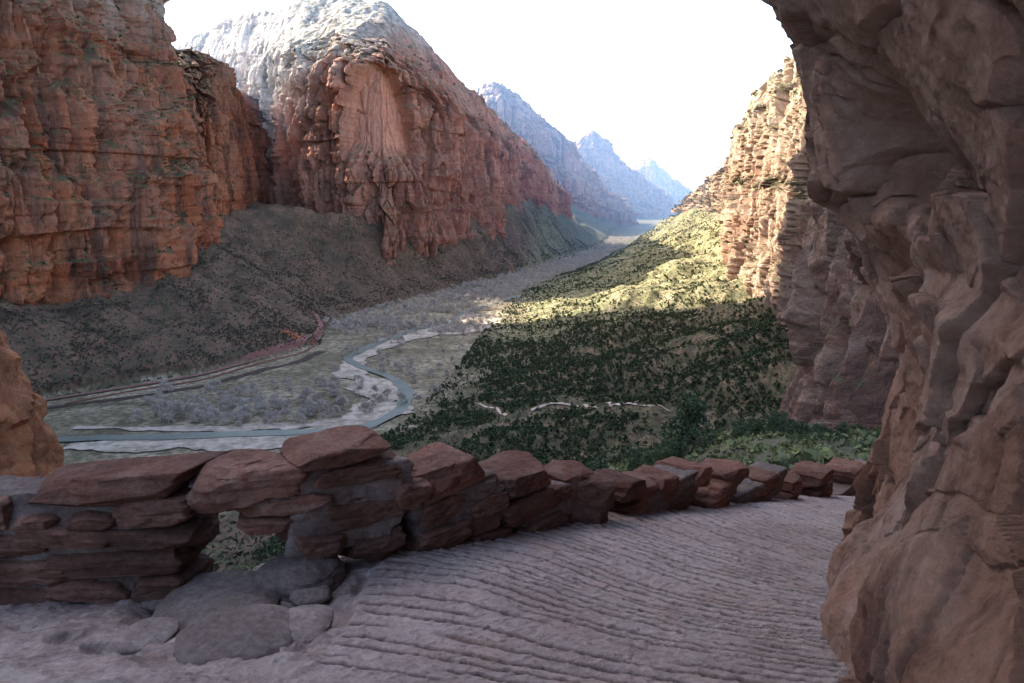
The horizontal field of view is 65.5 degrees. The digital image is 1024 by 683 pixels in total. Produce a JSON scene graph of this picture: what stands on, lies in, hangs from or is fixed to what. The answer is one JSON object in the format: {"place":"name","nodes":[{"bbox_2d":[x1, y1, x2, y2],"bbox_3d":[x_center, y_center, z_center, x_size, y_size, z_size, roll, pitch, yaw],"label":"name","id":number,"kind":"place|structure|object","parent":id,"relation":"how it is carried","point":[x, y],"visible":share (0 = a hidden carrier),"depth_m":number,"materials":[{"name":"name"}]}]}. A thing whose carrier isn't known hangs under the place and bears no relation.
{"place":"outdoors","nodes":[
{"label":"outdoors","id":0,"kind":"place"},
{"bbox_2d":[0,0,223,305],"bbox_3d":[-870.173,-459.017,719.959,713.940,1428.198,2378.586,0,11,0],"label":"cliff","id":1,"kind":"structure","parent":0,"point":[51,64],"depth_m":1191.13,"materials":[{"name":"red stone"}]},
{"bbox_2d":[44,311,323,400],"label":"road","id":2,"kind":"structure","parent":0,"point":[277,348],"depth_m":1172.04,"materials":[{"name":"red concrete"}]},
{"bbox_2d":[47,351,326,408],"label":"dark bank","id":3,"kind":"structure","parent":0,"point":[304,359],"depth_m":1001.37,"materials":[{"name":"soil"}]},
{"bbox_2d":[65,338,317,403],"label":"earth bank","id":4,"kind":"structure","parent":0,"point":[314,342],"depth_m":1052.18,"materials":[{"name":"soil"}]},
{"bbox_2d":[171,45,273,216],"bbox_3d":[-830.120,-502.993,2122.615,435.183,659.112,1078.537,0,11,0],"label":"cliff","id":5,"kind":"structure","parent":0,"point":[234,144],"depth_m":1812.07,"materials":[{"name":"red stone"}]},
{"bbox_2d":[58,295,519,441],"bbox_3d":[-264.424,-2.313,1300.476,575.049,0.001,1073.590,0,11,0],"label":"river","id":6,"kind":"structure","parent":0,"point":[403,387],"depth_m":821.04,"materials":[{"name":"liquid"}]},
{"bbox_2d":[281,330,301,339],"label":"earth bank","id":7,"kind":"structure","parent":0,"point":[288,332],"depth_m":1260.99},
{"bbox_2d":[176,0,572,264],"bbox_3d":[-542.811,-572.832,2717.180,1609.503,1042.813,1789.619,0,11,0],"label":"mountain","id":8,"kind":"structure","parent":0,"point":[371,104],"depth_m":2046.09,"materials":[{"name":"red stone"}]},
{"bbox_2d":[0,494,854,682],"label":"trail","id":9,"kind":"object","parent":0,"point":[731,592],"visible":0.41,"depth_m":3.97,"materials":[{"name":"stone"}]},
{"bbox_2d":[115,617,179,653],"bbox_3d":[-1.756,1.417,3.847,0.268,0.058,0.297,0,11,0],"label":"flat rock","id":10,"kind":"object","parent":9,"relation":"on","point":[152,631],"visible":0.91,"depth_m":3.82,"materials":[{"name":"stone"}]},
{"bbox_2d":[140,599,162,613],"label":"flat rock","id":11,"kind":"object","parent":9,"relation":"on","point":[150,606],"visible":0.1,"depth_m":4.39,"materials":[{"name":"stone"}]},
{"bbox_2d":[151,570,280,629],"bbox_3d":[-1.581,1.412,4.302,0.659,0.124,0.710,0,11,0],"label":"flat rock","id":12,"kind":"object","parent":9,"relation":"on","point":[196,597],"visible":0.44,"depth_m":4.30,"materials":[{"name":"stone"}]},
{"bbox_2d":[173,604,293,665],"bbox_3d":[-1.274,1.379,3.731,0.590,0.098,0.528,0,11,0],"label":"flat rock","id":13,"kind":"object","parent":9,"relation":"on","point":[249,632],"visible":0.82,"depth_m":3.66,"materials":[{"name":"stone"}]},
{"bbox_2d":[201,593,271,616],"bbox_3d":[-1.403,1.393,4.043,0.334,0.101,0.406,0,11,0],"label":"flat rock","id":14,"kind":"object","parent":9,"relation":"on","point":[242,599],"visible":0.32,"depth_m":4.10,"materials":[{"name":"stone"}]},
{"bbox_2d":[255,553,346,602],"bbox_3d":[-1.186,1.352,4.546,0.469,0.266,0.488,3,12,17],"label":"flat rock","id":15,"kind":"object","parent":9,"relation":"on","point":[282,576],"visible":0.52,"depth_m":4.42,"materials":[{"name":"stone"}]},
{"bbox_2d":[289,585,330,605],"bbox_3d":[-1.102,1.372,4.345,0.221,0.077,0.254,-4,12,-18],"label":"flat rock","id":16,"kind":"object","parent":9,"relation":"on","point":[313,596],"visible":0.62,"depth_m":4.27,"materials":[{"name":"stone"}]},
{"bbox_2d":[289,604,333,643],"bbox_3d":[-1.002,1.367,3.836,0.267,0.084,0.352,0,11,0],"label":"flat rock","id":17,"kind":"object","parent":9,"relation":"on","point":[309,624],"visible":0.63,"depth_m":3.81,"materials":[{"name":"stone"}]},
{"bbox_2d":[0,425,865,605],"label":"stone wall","id":18,"kind":"structure","parent":9,"relation":"on","point":[139,529],"depth_m":4.57,"materials":[{"name":"stone"}]},
{"bbox_2d":[568,471,617,523],"bbox_3d":[0.591,1.200,6.096,0.406,0.389,0.366,0,11,0],"label":"leaning boulder","id":19,"kind":"object","parent":9,"relation":"on","point":[595,503],"visible":0.73,"depth_m":5.94,"materials":[{"name":"stone"}]},
{"bbox_2d":[0,198,878,571],"bbox_3d":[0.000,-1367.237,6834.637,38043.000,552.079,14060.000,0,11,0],"label":"terrain","id":20,"kind":"structure","parent":0,"point":[268,220],"depth_m":1195.90,"materials":[{"name":"plant"}]},
{"bbox_2d":[0,328,64,476],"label":"rock outcrop","id":21,"kind":"object","parent":20,"relation":"on","point":[31,445],"visible":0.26,"depth_m":15.94,"materials":[{"name":"orange stone"}]},
{"bbox_2d":[130,408,145,420],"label":"cottonwood tree","id":22,"kind":"object","parent":20,"relation":"on","point":[139,412],"visible":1,"depth_m":856.21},
{"bbox_2d":[149,404,162,414],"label":"cottonwood tree","id":23,"kind":"object","parent":20,"relation":"on","point":[155,411],"visible":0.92,"depth_m":874.87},
{"bbox_2d":[152,397,170,411],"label":"cottonwood tree","id":24,"kind":"object","parent":20,"relation":"on","point":[157,403],"visible":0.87,"depth_m":878.44,"materials":[{"name":"plant"}]},
{"bbox_2d":[159,379,169,390],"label":"cottonwood tree","id":25,"kind":"object","parent":20,"relation":"on","point":[163,383],"visible":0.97,"depth_m":984.35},
{"bbox_2d":[163,413,175,422],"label":"cottonwood tree","id":26,"kind":"object","parent":20,"relation":"on","point":[169,416],"visible":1,"depth_m":848.83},
{"bbox_2d":[165,406,178,414],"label":"cottonwood tree","id":27,"kind":"object","parent":20,"relation":"on","point":[171,409],"visible":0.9,"depth_m":873.66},
{"bbox_2d":[167,399,183,415],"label":"cottonwood tree","id":28,"kind":"object","parent":20,"relation":"on","point":[176,404],"visible":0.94,"depth_m":874.47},
{"bbox_2d":[182,393,195,402],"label":"cottonwood tree","id":29,"kind":"object","parent":20,"relation":"on","point":[185,400],"visible":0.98,"depth_m":925.87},
{"bbox_2d":[181,402,198,417],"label":"cottonwood tree","id":30,"kind":"object","parent":20,"relation":"on","point":[191,405],"visible":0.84,"depth_m":870.79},
{"bbox_2d":[194,411,203,421],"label":"cottonwood tree","id":31,"kind":"object","parent":20,"relation":"on","point":[200,416],"visible":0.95,"depth_m":855.54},
{"bbox_2d":[198,398,210,409],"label":"cottonwood tree","id":32,"kind":"object","parent":20,"relation":"on","point":[202,401],"visible":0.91,"depth_m":896.34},
{"bbox_2d":[72,418,337,431],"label":"river sandbar","id":33,"kind":"structure","parent":20,"relation":"on","point":[260,425],"depth_m":834.22,"materials":[{"name":"sand"}]},
{"bbox_2d":[203,384,214,395],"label":"cottonwood tree","id":34,"kind":"object","parent":20,"relation":"on","point":[209,389],"visible":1,"depth_m":965.30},
{"bbox_2d":[203,411,218,423],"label":"cottonwood tree","id":35,"kind":"object","parent":20,"relation":"on","point":[208,413],"visible":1,"depth_m":847.87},
{"bbox_2d":[210,408,221,420],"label":"cottonwood tree","id":36,"kind":"object","parent":20,"relation":"on","point":[216,412],"visible":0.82,"depth_m":857.82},
{"bbox_2d":[210,379,222,387],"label":"cottonwood tree","id":37,"kind":"object","parent":20,"relation":"on","point":[218,382],"visible":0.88,"depth_m":990.05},
{"bbox_2d":[218,398,230,408],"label":"cottonwood tree","id":38,"kind":"object","parent":20,"relation":"on","point":[222,402],"visible":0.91,"depth_m":904.84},
{"bbox_2d":[220,412,234,423],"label":"cottonwood tree","id":39,"kind":"object","parent":20,"relation":"on","point":[229,414],"visible":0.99,"depth_m":847.44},
{"bbox_2d":[222,405,232,411],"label":"cottonwood tree","id":40,"kind":"object","parent":20,"relation":"on","point":[224,408],"visible":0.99,"depth_m":886.24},
{"bbox_2d":[234,413,242,425],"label":"cottonwood tree","id":41,"kind":"object","parent":20,"relation":"on","point":[239,419],"visible":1,"depth_m":841.27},
{"bbox_2d":[201,533,279,571],"bbox_3d":[-3.310,5.318,8.999,3.701,6.544,4.431,-4,12,-18],"label":"shrub","id":42,"kind":"object","parent":20,"relation":"on","point":[237,553],"visible":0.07,"depth_m":9.46,"materials":[{"name":"green plant"}]},
{"bbox_2d":[212,538,268,570],"bbox_3d":[-2.085,5.010,7.111,4.729,5.914,3.941,-3,11,-13],"label":"shrub","id":43,"kind":"object","parent":20,"relation":"on","point":[234,557],"visible":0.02,"depth_m":7.67,"materials":[{"name":"green plant"}]},
{"bbox_2d":[231,395,249,408],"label":"cottonwood tree","id":44,"kind":"object","parent":20,"relation":"on","point":[241,401],"visible":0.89,"depth_m":887.40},
{"bbox_2d":[238,384,247,395],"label":"cottonwood tree","id":45,"kind":"object","parent":20,"relation":"on","point":[244,387],"visible":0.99,"depth_m":964.66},
{"bbox_2d":[206,511,280,571],"bbox_3d":[-4.871,6.023,11.612,4.717,8.049,6.636,7,13,31],"label":"shrub","id":46,"kind":"object","parent":20,"relation":"on","point":[229,539],"visible":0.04,"depth_m":12.43,"materials":[{"name":"green plant"}]},
{"bbox_2d":[239,405,250,414],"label":"cottonwood tree","id":47,"kind":"object","parent":20,"relation":"on","point":[245,408],"visible":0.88,"depth_m":866.33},
{"bbox_2d":[241,413,251,421],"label":"cottonwood tree","id":48,"kind":"object","parent":20,"relation":"on","point":[245,415],"visible":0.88,"depth_m":855.42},
{"bbox_2d":[252,388,263,396],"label":"cottonwood tree","id":49,"kind":"object","parent":20,"relation":"on","point":[256,390],"visible":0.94,"depth_m":948.30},
{"bbox_2d":[253,395,266,409],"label":"cottonwood tree","id":50,"kind":"object","parent":20,"relation":"on","point":[259,398],"visible":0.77,"depth_m":895.75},
{"bbox_2d":[255,403,266,414],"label":"cottonwood tree","id":51,"kind":"object","parent":20,"relation":"on","point":[262,407],"visible":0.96,"depth_m":882.51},
{"bbox_2d":[261,411,274,422],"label":"cottonwood tree","id":52,"kind":"object","parent":20,"relation":"on","point":[264,419],"visible":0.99,"depth_m":849.85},
{"bbox_2d":[63,314,479,452],"bbox_3d":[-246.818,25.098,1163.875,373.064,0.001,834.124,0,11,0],"label":"river sandbar","id":53,"kind":"structure","parent":20,"relation":"on","point":[356,416],"depth_m":843.67,"materials":[{"name":"sand"}]},
{"bbox_2d":[268,410,279,423],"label":"cottonwood tree","id":54,"kind":"object","parent":20,"relation":"on","point":[277,413],"visible":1,"depth_m":848.05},
{"bbox_2d":[268,378,279,387],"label":"cottonwood tree","id":55,"kind":"object","parent":20,"relation":"on","point":[272,381],"visible":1,"depth_m":996.51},
{"bbox_2d":[269,397,281,408],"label":"cottonwood tree","id":56,"kind":"object","parent":20,"relation":"on","point":[272,400],"visible":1,"depth_m":897.95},
{"bbox_2d":[278,399,289,407],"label":"cottonwood tree","id":57,"kind":"object","parent":20,"relation":"on","point":[283,403],"visible":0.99,"depth_m":901.43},
{"bbox_2d":[280,406,292,419],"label":"cottonwood tree","id":58,"kind":"object","parent":20,"relation":"on","point":[286,410],"visible":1,"depth_m":864.00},
{"bbox_2d":[281,377,292,386],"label":"cottonwood tree","id":59,"kind":"object","parent":20,"relation":"on","point":[286,380],"visible":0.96,"depth_m":1002.34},
{"bbox_2d":[0,202,587,395],"bbox_3d":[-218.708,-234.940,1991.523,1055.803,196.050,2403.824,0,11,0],"label":"talus brush","id":60,"kind":"object","parent":20,"relation":"on","point":[51,383],"visible":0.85,"depth_m":1318.06,"materials":[{"name":"grey plant"}]},
{"bbox_2d":[296,413,305,422],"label":"cottonwood tree","id":61,"kind":"object","parent":20,"relation":"on","point":[303,418],"visible":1,"depth_m":846.73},
{"bbox_2d":[301,386,314,396],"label":"cottonwood tree","id":62,"kind":"object","parent":20,"relation":"on","point":[308,391],"visible":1,"depth_m":932.97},
{"bbox_2d":[306,405,313,416],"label":"cottonwood tree","id":63,"kind":"object","parent":20,"relation":"on","point":[308,409],"visible":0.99,"depth_m":877.69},
{"bbox_2d":[305,398,319,412],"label":"cottonwood tree","id":64,"kind":"object","parent":20,"relation":"on","point":[309,402],"visible":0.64,"depth_m":890.82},
{"bbox_2d":[313,375,325,385],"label":"cottonwood tree","id":65,"kind":"object","parent":20,"relation":"on","point":[317,378],"visible":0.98,"depth_m":1009.88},
{"bbox_2d":[310,399,329,414],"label":"cottonwood tree","id":66,"kind":"object","parent":20,"relation":"on","point":[324,405],"visible":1,"depth_m":879.24,"materials":[{"name":"plant"}]},
{"bbox_2d":[325,380,338,396],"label":"cottonwood tree","id":67,"kind":"object","parent":20,"relation":"on","point":[333,386],"visible":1,"depth_m":959.94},
{"bbox_2d":[328,374,339,384],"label":"cottonwood tree","id":68,"kind":"object","parent":20,"relation":"on","point":[335,378],"visible":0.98,"depth_m":1005.27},
{"bbox_2d":[330,406,341,417],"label":"cottonwood tree","id":69,"kind":"object","parent":20,"relation":"on","point":[336,409],"visible":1,"depth_m":870.87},
{"bbox_2d":[334,393,348,409],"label":"cottonwood tree","id":70,"kind":"object","parent":20,"relation":"on","point":[342,399],"visible":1,"depth_m":897.27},
{"bbox_2d":[340,345,349,355],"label":"cottonwood tree","id":71,"kind":"object","parent":20,"relation":"on","point":[345,349],"visible":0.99,"depth_m":1190.93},
{"bbox_2d":[352,382,363,395],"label":"cottonwood tree","id":72,"kind":"object","parent":20,"relation":"on","point":[361,385],"visible":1,"depth_m":961.26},
{"bbox_2d":[353,374,364,383],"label":"cottonwood tree","id":73,"kind":"object","parent":20,"relation":"on","point":[358,377],"visible":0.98,"depth_m":1016.75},
{"bbox_2d":[360,399,373,411],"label":"cottonwood tree","id":74,"kind":"object","parent":20,"relation":"on","point":[367,404],"visible":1,"depth_m":891.34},
{"bbox_2d":[377,361,385,370],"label":"cottonwood tree","id":75,"kind":"object","parent":20,"relation":"on","point":[381,365],"visible":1,"depth_m":1084.72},
{"bbox_2d":[381,387,391,400],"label":"cottonwood tree","id":76,"kind":"object","parent":20,"relation":"on","point":[386,393],"visible":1,"depth_m":938.44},
{"bbox_2d":[392,361,401,370],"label":"cottonwood tree","id":77,"kind":"object","parent":20,"relation":"on","point":[395,363],"visible":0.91,"depth_m":1093.83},
{"bbox_2d":[396,391,407,401],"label":"cottonwood tree","id":78,"kind":"object","parent":20,"relation":"on","point":[402,396],"visible":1,"depth_m":922.23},
{"bbox_2d":[0,0,805,287],"bbox_3d":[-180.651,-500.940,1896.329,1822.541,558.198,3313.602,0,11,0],"label":"ledge junipers","id":79,"kind":"object","parent":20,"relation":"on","point":[277,75],"visible":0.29,"depth_m":1463.37,"materials":[{"name":"green plant"}]},
{"bbox_2d":[404,364,415,372],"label":"cottonwood tree","id":80,"kind":"object","parent":20,"relation":"on","point":[409,367],"visible":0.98,"depth_m":1072.06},
{"bbox_2d":[427,385,439,392],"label":"cottonwood tree","id":81,"kind":"object","parent":20,"relation":"on","point":[433,387],"visible":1,"depth_m":967.28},
{"bbox_2d":[443,318,502,334],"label":"river sandbar","id":82,"kind":"structure","parent":20,"relation":"on","point":[474,329],"depth_m":1415.12,"materials":[{"name":"sand"}]},
{"bbox_2d":[322,237,632,332],"bbox_3d":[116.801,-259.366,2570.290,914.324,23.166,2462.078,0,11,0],"label":"cottonwood grove","id":83,"kind":"object","parent":20,"relation":"on","point":[559,268],"visible":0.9,"depth_m":1870.60,"materials":[{"name":"plant"}]},
{"bbox_2d":[251,206,797,559],"bbox_3d":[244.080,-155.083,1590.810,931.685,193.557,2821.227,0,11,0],"label":"juniper woodland","id":84,"kind":"object","parent":20,"relation":"on","point":[530,400],"visible":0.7,"depth_m":867.94,"materials":[{"name":"green plant"}]},
{"bbox_2d":[205,207,881,569],"bbox_3d":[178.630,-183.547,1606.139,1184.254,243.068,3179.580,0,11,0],"label":"slope brush","id":85,"kind":"object","parent":20,"relation":"on","point":[810,453],"visible":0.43,"depth_m":81.75,"materials":[{"name":"green plant"}]},
{"bbox_2d":[585,459,608,470],"bbox_3d":[5.981,10.197,59.489,2.092,3.184,2.442,-7,13,-33],"label":"juniper tree","id":86,"kind":"object","parent":20,"relation":"on","point":[593,465],"visible":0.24,"depth_m":58.84,"materials":[{"name":"green plant"}]},
{"bbox_2d":[623,451,645,470],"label":"juniper tree","id":87,"kind":"object","parent":20,"relation":"on","point":[634,462],"visible":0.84,"depth_m":79.45,"materials":[{"name":"green plant"}]},
{"bbox_2d":[627,447,641,459],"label":"juniper tree","id":88,"kind":"object","parent":20,"relation":"on","point":[631,449],"visible":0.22,"depth_m":95.21,"materials":[{"name":"green plant"}]},
{"bbox_2d":[642,449,661,465],"bbox_3d":[10.409,9.095,58.096,1.324,2.379,1.683,-8,13,-34],"label":"juniper tree","id":89,"kind":"object","parent":20,"relation":"on","point":[650,459],"visible":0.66,"depth_m":58.07,"materials":[{"name":"green plant"}]},
{"bbox_2d":[659,439,670,459],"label":"juniper tree","id":90,"kind":"object","parent":20,"relation":"on","point":[664,455],"visible":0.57,"depth_m":68.43,"materials":[{"name":"green plant"}]},
{"bbox_2d":[666,441,686,457],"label":"juniper tree","id":91,"kind":"object","parent":20,"relation":"on","point":[674,446],"visible":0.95,"depth_m":66.66,"materials":[{"name":"green plant"}]},
{"bbox_2d":[659,388,713,455],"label":"juniper tree","id":92,"kind":"object","parent":20,"relation":"on","point":[694,407],"visible":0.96,"depth_m":78.96,"materials":[{"name":"green plant"}]},
{"bbox_2d":[689,427,717,448],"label":"juniper tree","id":93,"kind":"object","parent":20,"relation":"on","point":[708,439],"visible":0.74,"depth_m":71.07,"materials":[{"name":"green plant"}]},
{"bbox_2d":[731,420,748,439],"bbox_3d":[16.243,6.529,56.814,1.244,1.642,1.188,1,11,5],"label":"juniper tree","id":94,"kind":"object","parent":20,"relation":"on","point":[742,429],"visible":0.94,"depth_m":56.72,"materials":[{"name":"green plant"}]},
{"bbox_2d":[735,417,748,432],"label":"juniper tree","id":95,"kind":"object","parent":20,"relation":"on","point":[739,422],"visible":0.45,"depth_m":86.44,"materials":[{"name":"green plant"}]},
{"bbox_2d":[744,418,765,434],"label":"juniper tree","id":96,"kind":"object","parent":20,"relation":"on","point":[756,424],"visible":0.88,"depth_m":79.91,"materials":[{"name":"green plant"}]},
{"bbox_2d":[762,410,787,434],"bbox_3d":[20.354,6.560,61.729,1.439,2.471,1.995,-14,18,-51],"label":"juniper tree","id":97,"kind":"object","parent":20,"relation":"on","point":[774,421],"visible":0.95,"depth_m":61.52,"materials":[{"name":"green plant"}]},
{"bbox_2d":[769,410,788,420],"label":"juniper tree","id":98,"kind":"object","parent":20,"relation":"on","point":[784,413],"visible":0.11,"depth_m":78.42,"materials":[{"name":"green plant"}]},
{"bbox_2d":[772,421,790,433],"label":"juniper tree","id":99,"kind":"object","parent":20,"relation":"on","point":[785,425],"visible":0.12,"depth_m":66.44,"materials":[{"name":"green plant"}]},
{"bbox_2d":[787,421,808,434],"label":"juniper tree","id":100,"kind":"object","parent":20,"relation":"on","point":[797,428],"visible":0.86,"depth_m":75.72,"materials":[{"name":"green plant"}]},
{"bbox_2d":[802,424,819,440],"bbox_3d":[22.252,7.031,59.045,1.429,1.872,1.660,-3,12,-17],"label":"juniper tree","id":101,"kind":"object","parent":20,"relation":"on","point":[816,427],"visible":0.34,"depth_m":58.98,"materials":[{"name":"green plant"}]},
{"bbox_2d":[805,423,822,432],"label":"juniper tree","id":102,"kind":"object","parent":20,"relation":"on","point":[808,428],"visible":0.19,"depth_m":79.70,"materials":[{"name":"green plant"}]},
{"bbox_2d":[827,429,840,438],"bbox_3d":[24.550,7.628,60.953,1.170,2.101,1.486,4,12,18],"label":"juniper tree","id":103,"kind":"object","parent":20,"relation":"on","point":[831,431],"visible":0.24,"depth_m":60.52,"materials":[{"name":"green plant"}]},
{"bbox_2d":[834,422,853,438],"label":"juniper tree","id":104,"kind":"object","parent":20,"relation":"on","point":[844,429],"visible":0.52,"depth_m":88.36,"materials":[{"name":"green plant"}]},
{"bbox_2d":[849,423,868,430],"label":"juniper tree","id":105,"kind":"object","parent":20,"relation":"on","point":[858,425],"visible":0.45,"depth_m":98.83,"materials":[{"name":"green plant"}]},
{"bbox_2d":[164,0,792,190],"label":"sky","id":106,"kind":"structure","parent":0,"point":[668,82],"materials":[{"name":"white"}]},
{"bbox_2d":[479,403,507,415],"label":"path","id":107,"kind":"structure","parent":0,"point":[499,411],"depth_m":817.23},
{"bbox_2d":[477,81,638,225],"bbox_3d":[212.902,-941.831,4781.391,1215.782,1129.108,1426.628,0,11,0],"label":"mountain","id":108,"kind":"structure","parent":0,"point":[557,151],"depth_m":4551.76,"materials":[{"name":"stone"}]},
{"bbox_2d":[531,401,708,414],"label":"path","id":109,"kind":"structure","parent":0,"point":[545,404],"depth_m":748.86,"materials":[{"name":"soil"}]},
{"bbox_2d":[574,129,677,216],"bbox_3d":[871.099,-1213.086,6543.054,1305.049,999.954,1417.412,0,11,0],"label":"mountain","id":110,"kind":"structure","parent":0,"point":[642,194],"depth_m":6351.80,"materials":[{"name":"stone"}]},
{"bbox_2d":[631,157,691,204],"bbox_3d":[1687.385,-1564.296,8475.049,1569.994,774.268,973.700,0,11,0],"label":"mountain","id":111,"kind":"structure","parent":0,"point":[653,172],"depth_m":8296.21,"materials":[{"name":"stone"}]},
{"bbox_2d":[671,49,899,432],"bbox_3d":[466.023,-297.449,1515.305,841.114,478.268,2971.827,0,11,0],"label":"cliff","id":112,"kind":"structure","parent":0,"point":[830,314],"depth_m":472.62,"materials":[{"name":"beige stone"}]},
{"bbox_2d":[761,0,1023,682],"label":"rock wall","id":113,"kind":"structure","parent":0,"point":[914,129],"depth_m":2.80,"materials":[{"name":"red stone"}]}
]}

